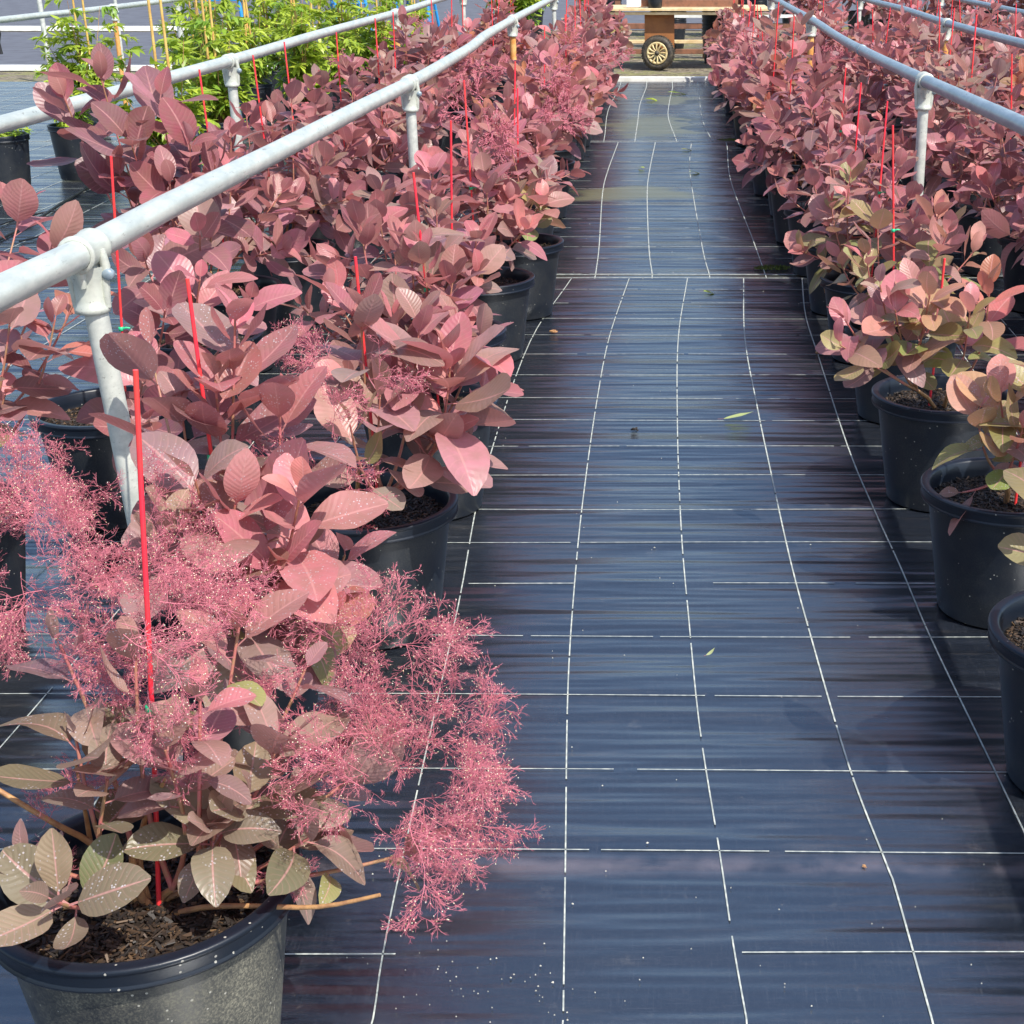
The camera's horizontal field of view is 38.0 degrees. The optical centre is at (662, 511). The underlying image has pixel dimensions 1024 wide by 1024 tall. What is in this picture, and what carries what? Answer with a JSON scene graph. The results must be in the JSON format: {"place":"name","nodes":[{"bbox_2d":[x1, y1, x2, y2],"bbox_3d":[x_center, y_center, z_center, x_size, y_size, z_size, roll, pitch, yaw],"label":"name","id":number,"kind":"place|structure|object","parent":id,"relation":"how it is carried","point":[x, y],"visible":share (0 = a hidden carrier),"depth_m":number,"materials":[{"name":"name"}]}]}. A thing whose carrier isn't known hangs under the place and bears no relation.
{"place":"outdoors","nodes":[
{"label":"outdoors","id":0,"kind":"place"},
{"bbox_2d":[0,30,966,81],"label":"ground","id":1,"kind":"structure","parent":0,"point":[687,65],"depth_m":20.45,"materials":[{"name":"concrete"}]},
{"bbox_2d":[0,0,247,104],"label":"pipe railing","id":2,"kind":"object","parent":1,"relation":"on","point":[28,16],"visible":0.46,"depth_m":14.32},
{"bbox_2d":[0,65,276,70],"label":"edging board","id":3,"kind":"object","parent":1,"relation":"on","point":[34,67],"visible":0.23,"depth_m":19.75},
{"bbox_2d":[0,26,374,30],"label":"edging board","id":4,"kind":"object","parent":1,"relation":"on","point":[38,28],"visible":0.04,"depth_m":28.39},
{"bbox_2d":[0,32,461,64],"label":"grey bed","id":5,"kind":"object","parent":1,"relation":"on","point":[18,48],"depth_m":24.34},
{"bbox_2d":[0,0,466,219],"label":"pipe railing","id":6,"kind":"object","parent":1,"relation":"on","point":[228,66],"visible":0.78,"depth_m":7.69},
{"bbox_2d":[0,0,558,525],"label":"pipe railing","id":7,"kind":"object","parent":1,"relation":"on","point":[80,260],"visible":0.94,"depth_m":3.23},
{"bbox_2d":[0,81,889,141],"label":"woven weed-control fabric","id":8,"kind":"object","parent":1,"relation":"on","point":[636,115],"visible":0.12,"depth_m":14.75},
{"bbox_2d":[30,0,137,135],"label":"potted green plant","id":9,"kind":"object","parent":8,"relation":"on","point":[64,49],"visible":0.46,"depth_m":12.63,"materials":[{"name":"green plant"}]},
{"bbox_2d":[153,0,225,80],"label":"potted green plant","id":10,"kind":"object","parent":8,"relation":"on","point":[186,37],"visible":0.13,"depth_m":16.43,"materials":[{"name":"green plant"}]},
{"bbox_2d":[204,0,290,119],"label":"potted green plant","id":11,"kind":"object","parent":8,"relation":"on","point":[264,89],"visible":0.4,"depth_m":13.93,"materials":[{"name":"green plant"}]},
{"bbox_2d":[226,0,298,101],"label":"potted green plant","id":12,"kind":"object","parent":8,"relation":"on","point":[273,57],"visible":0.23,"depth_m":15.38,"materials":[{"name":"green plant"}]},
{"bbox_2d":[281,2,366,115],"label":"potted green plant","id":13,"kind":"object","parent":8,"relation":"on","point":[331,41],"visible":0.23,"depth_m":13.66,"materials":[{"name":"green plant"}]},
{"bbox_2d":[312,0,371,98],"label":"potted green plant","id":14,"kind":"object","parent":8,"relation":"on","point":[336,10],"visible":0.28,"depth_m":15.10,"materials":[{"name":"green plant"}]},
{"bbox_2d":[340,0,421,109],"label":"potted green plant","id":15,"kind":"object","parent":8,"relation":"on","point":[372,40],"visible":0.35,"depth_m":14.59,"materials":[{"name":"green plant"}]},
{"bbox_2d":[374,0,436,67],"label":"potted green plant","id":16,"kind":"object","parent":8,"relation":"on","point":[422,11],"visible":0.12,"depth_m":16.12,"materials":[{"name":"green plant"}]},
{"bbox_2d":[474,0,530,55],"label":"potted smoke bush","id":17,"kind":"object","parent":8,"relation":"on","point":[485,17],"visible":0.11,"depth_m":15.01,"materials":[{"name":"pink plant"}]},
{"bbox_2d":[468,0,537,57],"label":"potted smoke bush","id":18,"kind":"object","parent":8,"relation":"on","point":[524,23],"visible":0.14,"depth_m":15.79,"materials":[{"name":"pink plant"}]},
{"bbox_2d":[482,0,526,102],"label":"potted smoke bush","id":19,"kind":"object","parent":8,"relation":"on","point":[498,41],"visible":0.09,"depth_m":14.32,"materials":[{"name":"pink plant"}]},
{"bbox_2d":[530,0,609,72],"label":"potted smoke bush","id":20,"kind":"object","parent":8,"relation":"on","point":[573,23],"visible":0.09,"depth_m":12.87,"materials":[{"name":"pink plant"}]},
{"bbox_2d":[555,0,618,106],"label":"potted smoke bush","id":21,"kind":"object","parent":8,"relation":"on","point":[598,15],"visible":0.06,"depth_m":14.31,"materials":[{"name":"pink plant"}]},
{"bbox_2d":[555,1,628,103],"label":"potted smoke bush","id":22,"kind":"object","parent":8,"relation":"on","point":[620,38],"visible":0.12,"depth_m":15.15,"materials":[{"name":"pink plant"}]},
{"bbox_2d":[575,0,633,79],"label":"potted smoke bush","id":23,"kind":"object","parent":8,"relation":"on","point":[624,22],"visible":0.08,"depth_m":16.72,"materials":[{"name":"pink plant"}]},
{"bbox_2d":[706,1,767,81],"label":"potted smoke bush","id":24,"kind":"object","parent":8,"relation":"on","point":[737,24],"visible":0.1,"depth_m":13.69,"materials":[{"name":"pink plant"}]},
{"bbox_2d":[703,0,771,46],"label":"potted smoke bush","id":25,"kind":"object","parent":8,"relation":"on","point":[715,32],"visible":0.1,"depth_m":15.98,"materials":[{"name":"pink plant"}]},
{"bbox_2d":[711,5,769,99],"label":"potted smoke bush","id":26,"kind":"object","parent":8,"relation":"on","point":[722,70],"visible":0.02,"depth_m":12.99,"materials":[{"name":"pink plant"}]},
{"bbox_2d":[788,0,853,74],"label":"potted smoke bush","id":27,"kind":"object","parent":8,"relation":"on","point":[812,4],"visible":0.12,"depth_m":15.98,"materials":[{"name":"pink plant"}]},
{"bbox_2d":[813,5,871,61],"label":"potted smoke bush","id":28,"kind":"object","parent":8,"relation":"on","point":[821,37],"visible":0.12,"depth_m":14.48,"materials":[{"name":"pink plant"}]},
{"bbox_2d":[818,23,896,85],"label":"potted smoke bush","id":29,"kind":"object","parent":8,"relation":"on","point":[865,37],"visible":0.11,"depth_m":12.82,"materials":[{"name":"pink plant"}]},
{"bbox_2d":[874,0,938,41],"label":"potted smoke bush","id":30,"kind":"object","parent":8,"relation":"on","point":[896,15],"visible":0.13,"depth_m":16.63,"materials":[{"name":"pink plant"}]},
{"bbox_2d":[920,0,980,56],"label":"potted smoke bush","id":31,"kind":"object","parent":8,"relation":"on","point":[965,20],"visible":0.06,"depth_m":14.18,"materials":[{"name":"pink plant"}]},
{"bbox_2d":[948,0,1023,117],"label":"potted smoke bush","id":32,"kind":"object","parent":8,"relation":"on","point":[980,53],"visible":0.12,"depth_m":12.58,"materials":[{"name":"pink plant"}]},
{"bbox_2d":[0,142,1022,277],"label":"woven weed-control fabric","id":33,"kind":"object","parent":1,"relation":"on","point":[671,211],"visible":0.29,"depth_m":9.27,"materials":[{"name":"fabric"}]},
{"bbox_2d":[0,126,33,184],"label":"potted green plant","id":34,"kind":"object","parent":33,"relation":"on","point":[14,154],"visible":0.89,"depth_m":9.96,"materials":[{"name":"green plant"}]},
{"bbox_2d":[34,50,100,180],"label":"potted green plant","id":35,"kind":"object","parent":33,"relation":"on","point":[62,147],"visible":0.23,"depth_m":10.45,"materials":[{"name":"green plant"}]},
{"bbox_2d":[95,0,220,180],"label":"potted green plant","id":36,"kind":"object","parent":33,"relation":"on","point":[196,107],"visible":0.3,"depth_m":9.39,"materials":[{"name":"green plant"}]},
{"bbox_2d":[159,0,249,135],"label":"potted green plant","id":37,"kind":"object","parent":33,"relation":"on","point":[221,7],"visible":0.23,"depth_m":12.01,"materials":[{"name":"green plant"}]},
{"bbox_2d":[157,0,265,159],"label":"potted green plant","id":38,"kind":"object","parent":33,"relation":"on","point":[220,106],"visible":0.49,"depth_m":11.02,"materials":[{"name":"green plant"}]},
{"bbox_2d":[265,0,340,139],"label":"potted green plant","id":39,"kind":"object","parent":33,"relation":"on","point":[310,55],"visible":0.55,"depth_m":12.29,"materials":[{"name":"green plant"}]},
{"bbox_2d":[274,32,408,248],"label":"potted smoke bush","id":40,"kind":"object","parent":33,"relation":"on","point":[346,67],"visible":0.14,"depth_m":7.97,"materials":[{"name":"pink plant"}]},
{"bbox_2d":[323,18,443,202],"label":"potted smoke bush","id":41,"kind":"object","parent":33,"relation":"on","point":[427,133],"visible":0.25,"depth_m":8.76,"materials":[{"name":"pink plant"}]},
{"bbox_2d":[324,5,462,178],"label":"potted smoke bush","id":42,"kind":"object","parent":33,"relation":"on","point":[424,42],"visible":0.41,"depth_m":10.20,"materials":[{"name":"pink plant"}]},
{"bbox_2d":[356,12,453,178],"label":"potted smoke bush","id":43,"kind":"object","parent":33,"relation":"on","point":[431,111],"visible":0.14,"depth_m":9.45,"materials":[{"name":"pink plant"}]},
{"bbox_2d":[396,0,498,158],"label":"potted smoke bush","id":44,"kind":"object","parent":33,"relation":"on","point":[462,39],"visible":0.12,"depth_m":11.18,"materials":[{"name":"pink plant"}]},
{"bbox_2d":[408,0,508,150],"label":"potted smoke bush","id":45,"kind":"object","parent":33,"relation":"on","point":[491,55],"visible":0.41,"depth_m":11.87,"materials":[{"name":"pink plant"}]},
{"bbox_2d":[430,61,571,234],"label":"potted smoke bush","id":46,"kind":"object","parent":33,"relation":"on","point":[544,137],"visible":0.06,"depth_m":7.39,"materials":[{"name":"pink plant"}]},
{"bbox_2d":[438,53,596,228],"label":"potted smoke bush","id":47,"kind":"object","parent":33,"relation":"on","point":[552,123],"visible":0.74,"depth_m":8.14,"materials":[{"name":"pink plant"}]},
{"bbox_2d":[457,37,605,218],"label":"potted smoke bush","id":48,"kind":"object","parent":33,"relation":"on","point":[545,51],"visible":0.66,"depth_m":8.87,"materials":[{"name":"pink plant"}]},
{"bbox_2d":[509,27,580,158],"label":"potted smoke bush","id":49,"kind":"object","parent":33,"relation":"on","point":[564,153],"visible":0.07,"depth_m":9.73,"materials":[{"name":"pink plant"}]},
{"bbox_2d":[526,21,602,169],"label":"potted smoke bush","id":50,"kind":"object","parent":33,"relation":"on","point":[597,110],"visible":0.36,"depth_m":10.66,"materials":[{"name":"pink plant"}]},
{"bbox_2d":[504,14,634,160],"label":"potted smoke bush","id":51,"kind":"object","parent":33,"relation":"on","point":[604,85],"visible":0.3,"depth_m":11.29,"materials":[{"name":"pink plant"}]},
{"bbox_2d":[554,0,627,145],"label":"potted smoke bush","id":52,"kind":"object","parent":33,"relation":"on","point":[589,35],"visible":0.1,"depth_m":12.10,"materials":[{"name":"pink plant"}]},
{"bbox_2d":[708,0,803,145],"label":"potted smoke bush","id":53,"kind":"object","parent":33,"relation":"on","point":[714,79],"visible":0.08,"depth_m":12.17,"materials":[{"name":"pink plant"}]},
{"bbox_2d":[721,7,818,124],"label":"potted smoke bush","id":54,"kind":"object","parent":33,"relation":"on","point":[737,71],"visible":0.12,"depth_m":11.31,"materials":[{"name":"pink plant"}]},
{"bbox_2d":[719,2,841,195],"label":"potted smoke bush","id":55,"kind":"object","parent":33,"relation":"on","point":[736,88],"visible":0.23,"depth_m":9.81,"materials":[{"name":"pink plant"}]},
{"bbox_2d":[728,5,838,168],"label":"potted smoke bush","id":56,"kind":"object","parent":33,"relation":"on","point":[767,23],"visible":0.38,"depth_m":10.44,"materials":[{"name":"pink plant"}]},
{"bbox_2d":[735,16,838,215],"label":"potted smoke bush","id":57,"kind":"object","parent":33,"relation":"on","point":[796,165],"visible":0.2,"depth_m":8.99,"materials":[{"name":"pink plant"}]},
{"bbox_2d":[732,42,883,242],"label":"potted smoke bush","id":58,"kind":"object","parent":33,"relation":"on","point":[783,118],"visible":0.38,"depth_m":8.20,"materials":[{"name":"pink plant"}]},
{"bbox_2d":[763,67,897,276],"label":"potted smoke bush","id":59,"kind":"object","parent":33,"relation":"on","point":[804,149],"visible":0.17,"depth_m":7.36,"materials":[{"name":"pink plant"}]},
{"bbox_2d":[821,9,923,140],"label":"potted smoke bush","id":60,"kind":"object","parent":33,"relation":"on","point":[850,68],"visible":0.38,"depth_m":12.09,"materials":[{"name":"pink plant"}]},
{"bbox_2d":[842,8,918,161],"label":"potted smoke bush","id":61,"kind":"object","parent":33,"relation":"on","point":[862,65],"visible":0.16,"depth_m":11.27,"materials":[{"name":"pink plant"}]},
{"bbox_2d":[851,4,951,173],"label":"potted smoke bush","id":62,"kind":"object","parent":33,"relation":"on","point":[900,53],"visible":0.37,"depth_m":10.44,"materials":[{"name":"pink plant"}]},
{"bbox_2d":[872,2,967,185],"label":"potted smoke bush","id":63,"kind":"object","parent":33,"relation":"on","point":[896,98],"visible":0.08,"depth_m":9.85,"materials":[{"name":"pink plant"}]},
{"bbox_2d":[893,8,996,199],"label":"potted smoke bush","id":64,"kind":"object","parent":33,"relation":"on","point":[906,113],"visible":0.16,"depth_m":8.84,"materials":[{"name":"pink plant"}]},
{"bbox_2d":[882,15,1023,246],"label":"potted smoke bush","id":65,"kind":"object","parent":33,"relation":"on","point":[941,135],"visible":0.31,"depth_m":8.05,"materials":[{"name":"pink plant"}]},
{"bbox_2d":[934,54,1023,276],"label":"potted smoke bush","id":66,"kind":"object","parent":33,"relation":"on","point":[980,129],"visible":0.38,"depth_m":7.44,"materials":[{"name":"pink plant"}]},
{"bbox_2d":[976,4,1023,138],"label":"potted smoke bush","id":67,"kind":"object","parent":33,"relation":"on","point":[1015,67],"visible":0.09,"depth_m":11.74,"materials":[{"name":"pink plant"}]},
{"bbox_2d":[979,37,1023,162],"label":"potted smoke bush","id":68,"kind":"object","parent":33,"relation":"on","point":[1005,79],"visible":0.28,"depth_m":11.04,"materials":[{"name":"pink plant"}]},
{"bbox_2d":[0,278,1023,1023],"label":"woven weed-control fabric","id":69,"kind":"object","parent":1,"relation":"on","point":[662,552],"visible":0.61,"depth_m":3.28,"materials":[{"name":"fabric"}]},
{"bbox_2d":[0,178,117,644],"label":"potted smoke bush","id":70,"kind":"object","parent":69,"relation":"on","point":[19,200],"visible":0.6,"depth_m":3.55,"materials":[{"name":"pink plant"}]},
{"bbox_2d":[27,43,263,438],"bbox_3d":[-1.585,-0.765,4.593,0.673,1.316,1.231,-7,22,-18],"label":"potted smoke bush","id":71,"kind":"object","parent":69,"relation":"on","point":[152,172],"visible":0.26,"depth_m":4.31,"materials":[{"name":"pink plant"}]},
{"bbox_2d":[28,156,301,529],"bbox_3d":[-1.433,-0.385,3.955,0.562,1.070,1.153,-18,28,-39],"label":"potted smoke bush","id":72,"kind":"object","parent":69,"relation":"on","point":[172,271],"visible":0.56,"depth_m":3.77,"materials":[{"name":"pink plant"}]},
{"bbox_2d":[121,69,328,372],"bbox_3d":[-1.690,-1.111,5.715,0.856,1.150,0.817,0,21,0],"label":"potted smoke bush","id":73,"kind":"object","parent":69,"relation":"on","point":[275,188],"visible":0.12,"depth_m":5.69,"materials":[{"name":"pink plant"}]},
{"bbox_2d":[88,278,437,784],"bbox_3d":[-0.762,0.084,2.774,0.656,1.050,0.766,0,21,0],"label":"potted smoke bush","id":74,"kind":"object","parent":69,"relation":"on","point":[278,485],"visible":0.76,"depth_m":2.61,"materials":[{"name":"pink plant"}]},
{"bbox_2d":[0,369,546,1023],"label":"potted smoke bush","id":75,"kind":"object","parent":69,"relation":"on","point":[174,893],"visible":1,"depth_m":2.06,"materials":[{"name":"pink plant"}]},
{"bbox_2d":[203,55,368,327],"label":"potted smoke bush","id":76,"kind":"object","parent":69,"relation":"on","point":[325,199],"visible":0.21,"depth_m":6.40,"materials":[{"name":"pink plant"}]},
{"bbox_2d":[221,42,403,258],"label":"potted smoke bush","id":77,"kind":"object","parent":69,"relation":"on","point":[321,102],"visible":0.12,"depth_m":7.23,"materials":[{"name":"pink plant"}]},
{"bbox_2d":[281,172,498,519],"bbox_3d":[-0.795,-0.491,4.324,0.588,1.000,0.708,-10,23,-25],"label":"potted smoke bush","id":78,"kind":"object","parent":69,"relation":"on","point":[412,239],"visible":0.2,"depth_m":4.23,"materials":[{"name":"pink plant"}]},
{"bbox_2d":[302,120,511,384],"bbox_3d":[-0.810,-0.834,5.139,0.691,1.050,0.650,11,24,26],"label":"potted smoke bush","id":79,"kind":"object","parent":69,"relation":"on","point":[483,251],"visible":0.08,"depth_m":5.01,"materials":[{"name":"pink plant"}]},
{"bbox_2d":[302,256,523,649],"bbox_3d":[-0.625,-0.116,3.465,0.599,0.922,0.602,0,21,0],"label":"potted smoke bush","id":80,"kind":"object","parent":69,"relation":"on","point":[426,488],"visible":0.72,"depth_m":3.35,"materials":[{"name":"pink plant"}]},
{"bbox_2d":[381,80,546,361],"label":"potted smoke bush","id":81,"kind":"object","parent":69,"relation":"on","point":[509,301],"visible":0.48,"depth_m":5.88,"materials":[{"name":"pink plant"}]},
{"bbox_2d":[424,88,574,319],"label":"potted smoke bush","id":82,"kind":"object","parent":69,"relation":"on","point":[542,195],"visible":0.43,"depth_m":6.56,"materials":[{"name":"pink plant"}]},
{"bbox_2d":[775,82,916,315],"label":"potted smoke bush","id":83,"kind":"object","parent":69,"relation":"on","point":[871,142],"visible":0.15,"depth_m":6.64,"materials":[{"name":"pink plant"}]},
{"bbox_2d":[784,101,962,363],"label":"potted smoke bush","id":84,"kind":"object","parent":69,"relation":"on","point":[822,207],"visible":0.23,"depth_m":5.88,"materials":[{"name":"pink plant"}]},
{"bbox_2d":[818,125,986,423],"bbox_3d":[0.873,-0.831,5.172,0.636,1.020,0.621,-11,24,-26],"label":"potted smoke bush","id":85,"kind":"object","parent":69,"relation":"on","point":[924,251],"visible":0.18,"depth_m":5.14,"materials":[{"name":"pink plant"}]},
{"bbox_2d":[815,254,1023,511],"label":"potted smoke bush","id":86,"kind":"object","parent":69,"relation":"on","point":[924,423],"visible":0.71,"depth_m":4.11,"materials":[{"name":"pink plant"}]},
{"bbox_2d":[920,354,1023,628],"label":"potted smoke bush","id":87,"kind":"object","parent":69,"relation":"on","point":[976,507],"visible":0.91,"depth_m":3.60,"materials":[{"name":"plastic"}]},
{"bbox_2d":[950,105,1023,312],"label":"potted smoke bush","id":88,"kind":"object","parent":69,"relation":"on","point":[984,183],"visible":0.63,"depth_m":6.73,"materials":[{"name":"pink plant"}]},
{"bbox_2d":[981,166,1023,277],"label":"potted smoke bush","id":89,"kind":"object","parent":69,"relation":"on","point":[995,223],"visible":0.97,"depth_m":6.08,"materials":[{"name":"pink plant"}]},
{"bbox_2d":[988,467,1023,791],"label":"potted smoke bush","id":90,"kind":"object","parent":69,"relation":"on","point":[1006,627],"visible":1,"depth_m":2.93,"materials":[{"name":"plastic"}]},
{"bbox_2d":[0,0,1023,29],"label":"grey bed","id":91,"kind":"object","parent":1,"relation":"on","point":[137,16],"depth_m":36.23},
{"bbox_2d":[485,0,541,38],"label":"background shrub","id":92,"kind":"object","parent":1,"relation":"on","point":[521,5],"visible":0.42,"depth_m":23.96,"materials":[{"name":"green plant"}]},
{"bbox_2d":[618,76,707,81],"bbox_3d":[-0.070,-5.324,18.164,1.270,0.070,0.080,0,21,0],"label":"edging board","id":93,"kind":"object","parent":1,"relation":"on","point":[663,78],"visible":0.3,"depth_m":18.12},
{"bbox_2d":[606,0,768,70],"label":"flatbed cart","id":94,"kind":"object","parent":1,"relation":"on","point":[659,32],"visible":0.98,"depth_m":19.78,"materials":[{"name":"wood"}]},
{"bbox_2d":[613,0,822,57],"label":"timber bench","id":95,"kind":"object","parent":1,"relation":"on","point":[679,26],"visible":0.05,"depth_m":21.82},
{"bbox_2d":[853,0,905,39],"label":"background shrub","id":96,"kind":"object","parent":1,"relation":"on","point":[867,9],"visible":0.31,"depth_m":23.82,"materials":[{"name":"pink plant"}]},
{"bbox_2d":[767,0,1023,203],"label":"pipe railing","id":97,"kind":"object","parent":1,"relation":"on","point":[928,87],"visible":0.88,"depth_m":6.79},
{"bbox_2d":[856,0,1023,62],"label":"pipe railing","id":98,"kind":"object","parent":1,"relation":"on","point":[946,24],"visible":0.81,"depth_m":11.38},
{"bbox_2d":[925,0,990,35],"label":"background shrub","id":99,"kind":"object","parent":1,"relation":"on","point":[932,7],"visible":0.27,"depth_m":23.97,"materials":[{"name":"pink plant"}]},
{"bbox_2d":[897,0,1023,16],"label":"pipe railing","id":100,"kind":"object","parent":1,"relation":"on","point":[988,5],"visible":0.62,"depth_m":15.02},
{"bbox_2d":[702,11,723,63],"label":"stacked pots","id":101,"kind":"object","parent":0,"point":[708,21],"visible":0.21,"depth_m":20.83,"materials":[{"name":"black plastic"}]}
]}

